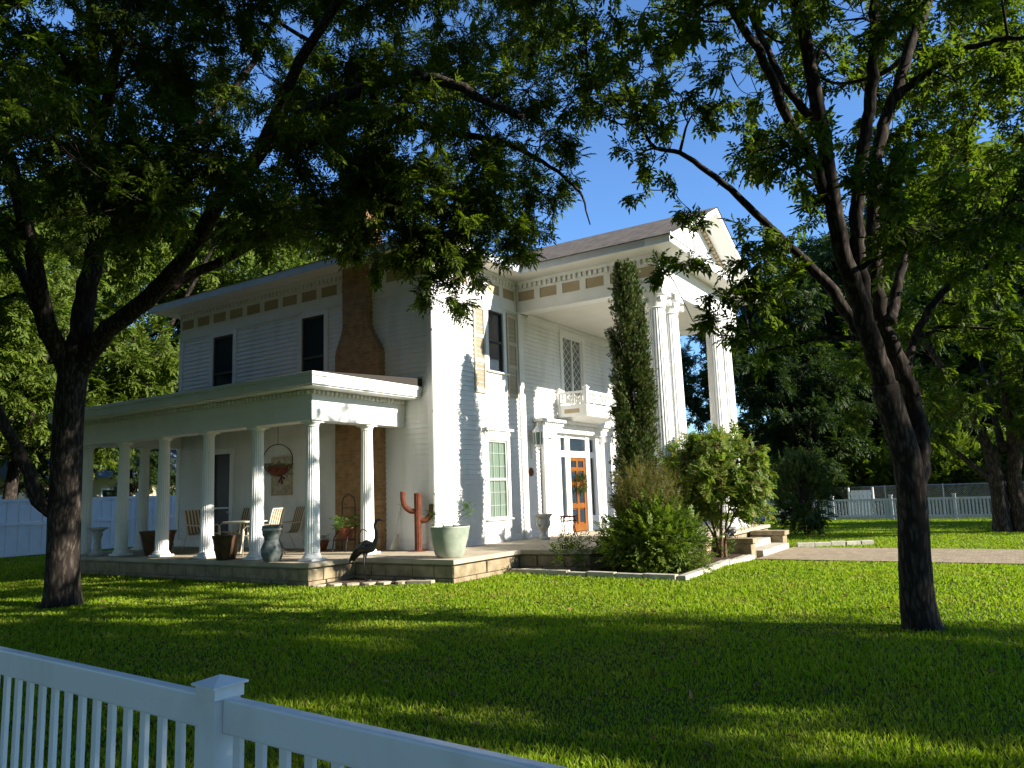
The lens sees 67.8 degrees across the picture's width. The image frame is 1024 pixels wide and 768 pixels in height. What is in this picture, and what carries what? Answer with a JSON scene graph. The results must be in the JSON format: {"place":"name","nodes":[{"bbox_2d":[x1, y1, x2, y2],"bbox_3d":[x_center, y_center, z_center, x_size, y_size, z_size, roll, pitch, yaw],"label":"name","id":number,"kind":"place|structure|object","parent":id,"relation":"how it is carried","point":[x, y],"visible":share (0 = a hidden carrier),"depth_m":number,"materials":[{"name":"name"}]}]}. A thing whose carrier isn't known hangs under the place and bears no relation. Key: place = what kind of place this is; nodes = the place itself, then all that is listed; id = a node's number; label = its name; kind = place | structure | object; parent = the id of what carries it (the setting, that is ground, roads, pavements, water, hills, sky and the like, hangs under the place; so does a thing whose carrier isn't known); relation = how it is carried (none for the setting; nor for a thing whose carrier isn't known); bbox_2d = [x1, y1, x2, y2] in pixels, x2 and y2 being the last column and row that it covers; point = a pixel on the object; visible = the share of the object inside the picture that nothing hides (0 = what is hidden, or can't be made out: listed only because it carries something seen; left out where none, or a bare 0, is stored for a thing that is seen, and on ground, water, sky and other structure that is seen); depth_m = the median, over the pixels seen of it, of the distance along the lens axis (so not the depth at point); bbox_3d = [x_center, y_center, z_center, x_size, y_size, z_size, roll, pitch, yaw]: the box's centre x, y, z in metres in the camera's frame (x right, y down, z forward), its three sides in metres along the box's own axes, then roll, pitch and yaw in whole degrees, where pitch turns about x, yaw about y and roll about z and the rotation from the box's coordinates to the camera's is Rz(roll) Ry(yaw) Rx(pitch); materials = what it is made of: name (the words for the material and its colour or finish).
{"place":"outdoors","nodes":[
{"label":"outdoors","id":0,"kind":"place"},
{"bbox_2d":[80,519,769,567],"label":"patio","id":1,"kind":"structure","parent":0,"point":[290,557],"depth_m":15.92,"materials":[{"name":"beige stone"}]},
{"bbox_2d":[87,527,108,555],"bbox_3d":[-10.069,3.827,18.498,0.460,0.660,0.460,-7,-10,32],"label":"bird bath","id":2,"kind":"object","parent":1,"relation":"on","point":[97,534],"visible":1,"depth_m":18.42,"materials":[{"name":"white stone"}]},
{"bbox_2d":[139,530,176,555],"bbox_3d":[-8.345,3.740,17.944,0.821,0.560,0.821,-7,-10,32],"label":"glazed pot","id":3,"kind":"object","parent":1,"relation":"on","point":[148,541],"visible":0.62,"depth_m":17.64,"materials":[{"name":"brown ceramic"}]},
{"bbox_2d":[181,509,220,552],"bbox_3d":[-7.565,3.571,18.532,0.739,1.019,0.570,-7,-9,30],"label":"patio chair","id":4,"kind":"object","parent":1,"relation":"on","point":[192,521],"visible":0.57,"depth_m":18.61,"materials":[{"name":"wood"}]},
{"bbox_2d":[212,534,240,559],"bbox_3d":[-5.911,3.377,15.756,0.583,0.500,0.583,-7,-10,32],"label":"glazed pot","id":5,"kind":"object","parent":1,"relation":"on","point":[226,546],"visible":1,"depth_m":15.56,"materials":[{"name":"brown ceramic"}]},
{"bbox_2d":[218,508,249,543],"bbox_3d":[-6.913,3.640,19.173,0.570,1.019,0.739,-8,-10,34],"label":"patio chair","id":6,"kind":"object","parent":1,"relation":"on","point":[245,514],"visible":0.45,"depth_m":19.39,"materials":[{"name":"beige metal"}]},
{"bbox_2d":[222,520,268,553],"bbox_3d":[-6.212,3.563,17.768,1.040,0.733,1.040,-7,-10,32],"label":"patio table","id":7,"kind":"object","parent":1,"relation":"on","point":[244,521],"visible":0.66,"depth_m":17.65,"materials":[{"name":"beige metal"}]},
{"bbox_2d":[242,507,285,556],"bbox_3d":[-5.386,3.218,16.567,0.739,1.019,0.570,-4,-8,13],"label":"patio chair","id":8,"kind":"object","parent":1,"relation":"on","point":[277,515],"visible":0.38,"depth_m":16.48,"materials":[{"name":"beige wood"}]},
{"bbox_2d":[260,524,283,561],"bbox_3d":[-4.685,3.108,14.889,0.440,0.705,0.440,-7,-10,32],"label":"ceramic jar","id":9,"kind":"object","parent":1,"relation":"on","point":[272,549],"visible":1,"depth_m":14.74,"materials":[{"name":"blue ceramic"}]},
{"bbox_2d":[282,506,304,548],"bbox_3d":[-5.312,3.420,18.005,0.739,1.019,0.570,5,-11,-42],"label":"patio chair","id":10,"kind":"object","parent":1,"relation":"on","point":[296,522],"visible":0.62,"depth_m":18.16,"materials":[{"name":"beige wood"}]},
{"bbox_2d":[320,532,330,550],"bbox_3d":[-4.448,3.612,17.449,0.580,0.411,0.524,-3,-8,6],"label":"terracotta pot","id":11,"kind":"object","parent":1,"relation":"on","point":[324,542],"visible":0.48,"depth_m":17.34,"materials":[{"name":"brown ceramic"}]},
{"bbox_2d":[332,494,355,551],"bbox_3d":[-3.747,3.085,16.957,0.423,1.272,0.325,-7,-10,32],"label":"plant stand","id":12,"kind":"object","parent":1,"relation":"on","point":[354,507],"visible":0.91,"depth_m":16.97,"materials":[{"name":"black metal"}]},
{"bbox_2d":[328,514,360,538],"bbox_3d":[-3.691,3.161,16.927,0.744,0.567,0.730,-7,-10,32],"label":"plant pot","id":13,"kind":"object","parent":12,"relation":"on","point":[344,532],"visible":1,"depth_m":16.82,"materials":[{"name":"ceramic"}]},
{"bbox_2d":[390,504,401,550],"bbox_3d":[-2.539,3.152,16.666,0.160,1.051,0.379,-7,-10,32],"label":"broom","id":14,"kind":"object","parent":1,"relation":"on","point":[395,545],"visible":0.87,"depth_m":16.63,"materials":[{"name":"white wood"}]},
{"bbox_2d":[47,177,757,561],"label":"mansion","id":15,"kind":"structure","parent":1,"relation":"on","point":[347,383],"depth_m":18.61,"materials":[{"name":"white paint"}]},
{"bbox_2d":[209,328,237,386],"bbox_3d":[-7.880,-0.347,20.849,1.200,2.248,0.250,-7,-10,32],"label":"window","id":16,"kind":"structure","parent":15,"relation":"in","point":[223,345],"depth_m":20.94,"materials":[{"name":"white paint"}]},
{"bbox_2d":[264,444,294,476],"bbox_3d":[-5.394,1.378,17.566,0.790,1.551,0.792,-2,-8,1],"label":"hanging basket","id":17,"kind":"object","parent":15,"relation":"hanging from","point":[279,470],"visible":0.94,"depth_m":17.36,"materials":[{"name":"black metal"}]},
{"bbox_2d":[271,456,292,495],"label":"wall panel","id":18,"kind":"structure","parent":15,"relation":"attached to","point":[282,485],"depth_m":19.04,"materials":[{"name":"beige paint"}]},
{"bbox_2d":[297,308,328,372],"bbox_3d":[-4.923,-0.716,18.956,1.140,2.248,0.250,-7,-10,32],"label":"window","id":19,"kind":"structure","parent":15,"relation":"in","point":[312,336],"depth_m":19.03,"materials":[{"name":"white paint"}]},
{"bbox_2d":[484,303,509,395],"bbox_3d":[-0.436,-0.846,19.006,0.250,2.220,0.980,-7,-10,32],"label":"window","id":20,"kind":"structure","parent":15,"relation":"in","point":[495,317],"depth_m":19.04,"materials":[{"name":"white paint"}]},
{"bbox_2d":[482,427,514,543],"bbox_3d":[-0.336,2.446,18.474,0.300,2.730,1.240,-7,-10,32],"label":"window","id":21,"kind":"structure","parent":15,"relation":"in","point":[497,455],"depth_m":18.50,"materials":[{"name":"white paint"}]},
{"bbox_2d":[558,329,585,404],"bbox_3d":[1.730,-0.414,22.353,0.200,2.180,1.520,-7,-10,32],"label":"window","id":22,"kind":"structure","parent":15,"relation":"in","point":[572,365],"depth_m":22.35,"materials":[{"name":"white paint"}]},
{"bbox_2d":[570,457,587,531],"bbox_3d":[1.901,3.152,21.815,0.138,2.080,0.960,-7,-10,32],"label":"entrance door","id":23,"kind":"structure","parent":15,"relation":"in","point":[579,504],"depth_m":21.84,"materials":[{"name":"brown wood"}]},
{"bbox_2d":[573,471,589,494],"bbox_3d":[1.954,2.825,21.765,0.226,0.701,1.047,-7,-10,32],"label":"door wreath","id":24,"kind":"object","parent":15,"relation":"attached to","point":[582,488],"depth_m":21.83,"materials":[{"name":"green plant"}]},
{"bbox_2d":[400,491,432,551],"bbox_3d":[-2.029,2.934,16.333,0.731,1.277,0.302,-2,-8,1],"label":"cactus sculpture","id":25,"kind":"object","parent":1,"relation":"on","point":[416,511],"visible":0.92,"depth_m":16.30,"materials":[{"name":"metal"}]},
{"bbox_2d":[420,500,478,557],"bbox_3d":[-1.198,2.730,14.441,0.796,1.094,1.267,-7,-10,32],"label":"planter","id":26,"kind":"object","parent":1,"relation":"on","point":[448,541],"visible":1,"depth_m":14.15,"materials":[{"name":"green ceramic"}]},
{"bbox_2d":[534,514,551,539],"bbox_3d":[0.769,3.502,18.670,0.467,0.620,0.467,0,-8,-12],"label":"urn","id":27,"kind":"object","parent":1,"relation":"on","point":[543,523],"visible":1,"depth_m":18.54,"materials":[{"name":"stone"}]},
{"bbox_2d":[559,515,577,536],"bbox_3d":[1.452,3.633,19.470,0.466,0.554,0.469,-4,-8,13],"label":"iron stool","id":28,"kind":"object","parent":1,"relation":"on","point":[570,520],"visible":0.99,"depth_m":19.36,"materials":[{"name":"metal"}]},
{"bbox_2d":[0,494,1023,767],"bbox_3d":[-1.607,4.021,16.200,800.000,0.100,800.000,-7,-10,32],"label":"lawn","id":29,"kind":"structure","parent":0,"point":[472,726],"depth_m":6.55,"materials":[{"name":"green plant"}]},
{"bbox_2d":[0,257,68,404],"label":"broadleaf tree","id":30,"kind":"object","parent":29,"relation":"on","point":[11,354],"visible":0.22,"depth_m":25.49,"materials":[{"name":"green plant"}]},
{"bbox_2d":[0,437,98,525],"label":"broadleaf tree","id":31,"kind":"object","parent":29,"relation":"on","point":[42,479],"visible":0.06,"depth_m":31.31,"materials":[{"name":"green plant"}]},
{"bbox_2d":[0,493,174,556],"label":"privacy fence","id":32,"kind":"object","parent":29,"relation":"on","point":[27,536],"visible":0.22,"depth_m":25.96,"materials":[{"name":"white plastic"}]},
{"bbox_2d":[0,443,176,518],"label":"neighbour house","id":33,"kind":"structure","parent":29,"relation":"on","point":[100,489],"depth_m":38.82,"materials":[{"name":"metal"}]},
{"bbox_2d":[17,491,26,498],"bbox_3d":[-22.780,5.615,35.884,0.070,1.300,1.200,-7,-10,32],"label":"window","id":34,"kind":"structure","parent":33,"relation":"in","point":[19,496],"depth_m":35.63,"materials":[{"name":"white paint"}]},
{"bbox_2d":[100,488,116,496],"bbox_3d":[-20.599,6.013,39.214,0.070,1.300,1.200,-7,-10,32],"label":"window","id":35,"kind":"structure","parent":33,"relation":"in","point":[103,491],"depth_m":38.97,"materials":[{"name":"white paint"}]},
{"bbox_2d":[0,192,179,502],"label":"broadleaf tree","id":36,"kind":"object","parent":29,"relation":"on","point":[24,410],"visible":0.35,"depth_m":29.70,"materials":[{"name":"green plant"}]},
{"bbox_2d":[106,449,175,498],"bbox_3d":[-17.453,4.720,36.645,3.814,5.403,4.069,1,-8,-18],"label":"broadleaf tree","id":37,"kind":"object","parent":29,"relation":"on","point":[153,472],"visible":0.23,"depth_m":35.98,"materials":[{"name":"green plant"}]},
{"bbox_2d":[0,136,299,495],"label":"broadleaf tree","id":38,"kind":"object","parent":29,"relation":"on","point":[160,256],"visible":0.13,"depth_m":33.94,"materials":[{"name":"green plant"}]},
{"bbox_2d":[97,193,337,459],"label":"broadleaf tree","id":39,"kind":"object","parent":29,"relation":"on","point":[303,256],"visible":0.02,"depth_m":41.68,"materials":[{"name":"green plant"}]},
{"bbox_2d":[0,646,567,767],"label":"picket fence","id":40,"kind":"object","parent":29,"relation":"on","point":[221,715],"visible":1,"depth_m":2.96,"materials":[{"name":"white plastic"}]},
{"bbox_2d":[0,0,619,607],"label":"pecan tree","id":41,"kind":"object","parent":29,"relation":"on","point":[128,188],"visible":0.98,"depth_m":10.99,"materials":[{"name":"green plant"}]},
{"bbox_2d":[320,578,399,585],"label":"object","id":42,"kind":"object","parent":29,"relation":"on","point":[359,580],"visible":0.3,"depth_m":14.37,"materials":[{"name":"beige stone"}]},
{"bbox_2d":[349,518,384,580],"bbox_3d":[-2.752,3.151,14.532,0.886,1.172,0.395,-7,-9,30],"label":"heron sculpture","id":43,"kind":"object","parent":42,"relation":"on","point":[365,547],"visible":1,"depth_m":14.47,"materials":[{"name":"black metal"}]},
{"bbox_2d":[311,580,434,586],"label":"flat stones","id":44,"kind":"object","parent":29,"relation":"on","point":[384,582],"visible":0.59,"depth_m":13.95,"materials":[{"name":"stone"}]},
{"bbox_2d":[80,522,767,585],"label":"patio wall","id":45,"kind":"structure","parent":29,"relation":"on","point":[463,572],"depth_m":15.07,"materials":[{"name":"stone"}]},
{"bbox_2d":[3,524,1019,767],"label":"fallen leaves","id":46,"kind":"object","parent":29,"relation":"on","point":[708,743],"visible":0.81,"depth_m":7.85,"materials":[{"name":"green plant"}]},
{"bbox_2d":[511,554,754,580],"bbox_3d":[2.780,3.810,16.026,3.674,0.230,5.042,-7,-10,32],"label":"bed edging","id":47,"kind":"object","parent":29,"relation":"on","point":[674,577],"visible":0.55,"depth_m":14.04,"materials":[{"name":"stone"}]},
{"bbox_2d":[604,258,662,528],"bbox_3d":[2.615,0.553,16.382,1.250,6.729,1.317,-7,-10,32],"label":"italian cypress","id":48,"kind":"object","parent":29,"relation":"on","point":[632,413],"visible":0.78,"depth_m":16.23,"materials":[{"name":"green plant"}]},
{"bbox_2d":[577,554,747,574],"bbox_3d":[2.768,3.904,16.111,3.550,0.212,5.000,-7,-10,32],"label":"planting bed","id":49,"kind":"object","parent":29,"relation":"on","point":[729,556],"visible":0.15,"depth_m":16.05,"materials":[{"name":"brown soil"}]},
{"bbox_2d":[541,525,596,570],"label":"shrub","id":50,"kind":"object","parent":49,"relation":"on","point":[571,545],"visible":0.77,"depth_m":15.19,"materials":[{"name":"green plant"}]},
{"bbox_2d":[606,449,685,537],"bbox_3d":[2.702,2.501,15.423,1.649,2.411,1.995,-7,-10,32],"label":"bronze bush","id":51,"kind":"object","parent":49,"relation":"on","point":[622,497],"visible":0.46,"depth_m":15.13,"materials":[{"name":"green plant"}]},
{"bbox_2d":[590,485,727,573],"bbox_3d":[2.822,2.923,14.913,2.659,1.867,2.437,-7,-10,32],"label":"flowering bush","id":52,"kind":"object","parent":49,"relation":"on","point":[634,548],"visible":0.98,"depth_m":14.42,"materials":[{"name":"green plant"}]},
{"bbox_2d":[647,541,720,573],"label":"shrub","id":53,"kind":"object","parent":49,"relation":"on","point":[684,569],"visible":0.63,"depth_m":14.22,"materials":[{"name":"green plant"}]},
{"bbox_2d":[656,419,779,557],"bbox_3d":[4.596,2.406,17.189,3.036,3.197,2.660,1,-9,-21],"label":"crape myrtle","id":54,"kind":"object","parent":49,"relation":"on","point":[714,473],"visible":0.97,"depth_m":16.62,"materials":[{"name":"green plant"}]},
{"bbox_2d":[680,339,710,432],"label":"broadleaf tree","id":55,"kind":"object","parent":29,"relation":"on","point":[702,415],"visible":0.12,"depth_m":48.63,"materials":[{"name":"green plant"}]},
{"bbox_2d":[718,530,788,557],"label":"step walls","id":56,"kind":"structure","parent":29,"relation":"on","point":[745,545],"depth_m":17.73,"materials":[{"name":"stone"}]},
{"bbox_2d":[723,529,735,537],"bbox_3d":[5.132,3.517,17.952,0.313,0.214,0.329,-4,-8,13],"label":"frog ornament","id":57,"kind":"object","parent":56,"relation":"on","point":[731,532],"visible":0.78,"depth_m":17.88,"materials":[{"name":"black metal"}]},
{"bbox_2d":[756,537,788,556],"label":"steps","id":58,"kind":"structure","parent":29,"relation":"on","point":[765,546],"depth_m":18.91,"materials":[{"name":"stone"}]},
{"bbox_2d":[522,0,1023,631],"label":"pecan tree","id":59,"kind":"object","parent":29,"relation":"on","point":[992,78],"visible":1,"depth_m":8.28,"materials":[{"name":"green plant"}]},
{"bbox_2d":[683,271,880,513],"bbox_3d":[13.107,0.098,39.148,9.534,13.508,10.173,6,-11,-43],"label":"broadleaf tree","id":60,"kind":"object","parent":29,"relation":"on","point":[744,365],"visible":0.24,"depth_m":37.11,"materials":[{"name":"green plant"}]},
{"bbox_2d":[767,447,838,534],"bbox_3d":[9.501,3.603,24.971,2.220,3.054,2.336,3,-10,-33],"label":"dark shrub","id":61,"kind":"object","parent":29,"relation":"on","point":[799,466],"visible":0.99,"depth_m":24.67,"materials":[{"name":"green plant"}]},
{"bbox_2d":[773,447,843,514],"bbox_3d":[15.322,4.986,39.626,4.746,4.207,4.399,2,-9,-24],"label":"garden shrub","id":62,"kind":"object","parent":29,"relation":"on","point":[825,507],"visible":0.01,"depth_m":38.85,"materials":[{"name":"green plant"}]},
{"bbox_2d":[744,334,876,510],"bbox_3d":[14.654,1.826,36.944,6.568,9.306,7.008,-5,-9,22],"label":"broadleaf tree","id":63,"kind":"object","parent":29,"relation":"on","point":[817,409],"visible":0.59,"depth_m":35.69,"materials":[{"name":"green plant"}]},
{"bbox_2d":[740,230,882,508],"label":"broadleaf tree","id":64,"kind":"object","parent":29,"relation":"on","point":[803,246],"depth_m":48.26,"materials":[{"name":"green plant"}]},
{"bbox_2d":[795,540,873,546],"bbox_3d":[8.537,4.247,20.160,2.013,0.180,0.201,-2,-8,0],"label":"path edging","id":65,"kind":"object","parent":29,"relation":"on","point":[831,543],"visible":0.54,"depth_m":20.08,"materials":[{"name":"stone"}]},
{"bbox_2d":[736,233,965,493],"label":"broadleaf tree","id":66,"kind":"object","parent":29,"relation":"on","point":[828,268],"visible":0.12,"depth_m":40.17,"materials":[{"name":"green plant"}]},
{"bbox_2d":[820,432,896,514],"bbox_3d":[17.431,4.450,38.634,5.583,4.949,5.175,-7,-10,32],"label":"garden shrub","id":67,"kind":"object","parent":29,"relation":"on","point":[860,468],"visible":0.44,"depth_m":37.39,"materials":[{"name":"green plant"}]},
{"bbox_2d":[847,487,874,518],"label":"white gate","id":68,"kind":"structure","parent":29,"relation":"on","point":[864,494],"depth_m":34.26,"materials":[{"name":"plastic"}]},
{"bbox_2d":[752,493,991,519],"bbox_3d":[23.964,4.315,27.407,32.918,1.140,0.160,-7,-10,32],"label":"picket fence","id":69,"kind":"object","parent":29,"relation":"on","point":[891,503],"visible":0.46,"depth_m":32.35,"materials":[{"name":"white wood"}]},
{"bbox_2d":[772,219,1002,488],"bbox_3d":[20.638,-1.890,42.746,12.712,18.011,13.564,-4,-8,14],"label":"broadleaf tree","id":70,"kind":"object","parent":29,"relation":"on","point":[832,328],"visible":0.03,"depth_m":39.70,"materials":[{"name":"green plant"}]},
{"bbox_2d":[852,447,950,514],"bbox_3d":[19.321,4.501,37.926,4.657,4.454,5.025,-3,-8,8],"label":"garden shrub","id":71,"kind":"object","parent":29,"relation":"on","point":[886,478],"visible":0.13,"depth_m":37.09,"materials":[{"name":"green plant"}]},
{"bbox_2d":[815,132,1023,532],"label":"twin trunk tree","id":72,"kind":"object","parent":29,"relation":"on","point":[1006,517],"visible":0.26,"depth_m":23.03,"materials":[{"name":"green plant"}]},
{"bbox_2d":[828,164,1023,442],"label":"broadleaf tree","id":73,"kind":"object","parent":29,"relation":"on","point":[864,217],"visible":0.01,"depth_m":40.80,"materials":[{"name":"green plant"}]},
{"bbox_2d":[830,482,1023,514],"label":"chain link fence","id":74,"kind":"object","parent":29,"relation":"on","point":[884,486],"visible":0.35,"depth_m":34.57,"materials":[{"name":"metal"}]},
{"bbox_2d":[856,217,1023,486],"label":"broadleaf tree","id":75,"kind":"object","parent":29,"relation":"on","point":[987,363],"visible":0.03,"depth_m":37.81,"materials":[{"name":"green plant"}]},
{"bbox_2d":[892,419,1005,513],"bbox_3d":[21.067,3.997,36.312,5.583,4.949,5.175,-9,-11,40],"label":"garden shrub","id":76,"kind":"object","parent":29,"relation":"on","point":[941,459],"visible":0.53,"depth_m":35.51,"materials":[{"name":"green plant"}]},
{"bbox_2d":[927,191,1023,429],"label":"broadleaf tree","id":77,"kind":"object","parent":29,"relation":"on","point":[1021,293],"depth_m":43.46,"materials":[{"name":"green plant"}]},
{"bbox_2d":[955,422,1023,511],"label":"garden shrub","id":78,"kind":"object","parent":29,"relation":"on","point":[991,433],"visible":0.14,"depth_m":35.75,"materials":[{"name":"green plant"}]},
{"bbox_2d":[982,251,1023,433],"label":"broadleaf tree","id":79,"kind":"object","parent":29,"relation":"on","point":[1019,276],"visible":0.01,"depth_m":39.57,"materials":[{"name":"green plant"}]},
{"bbox_2d":[0,0,1023,477],"label":"sky","id":80,"kind":"structure","parent":0,"point":[611,181],"materials":[{"name":"blue"}]},
{"bbox_2d":[756,547,1023,564],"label":"path","id":81,"kind":"structure","parent":0,"point":[977,556],"depth_m":16.88,"materials":[{"name":"concrete"}]}
]}

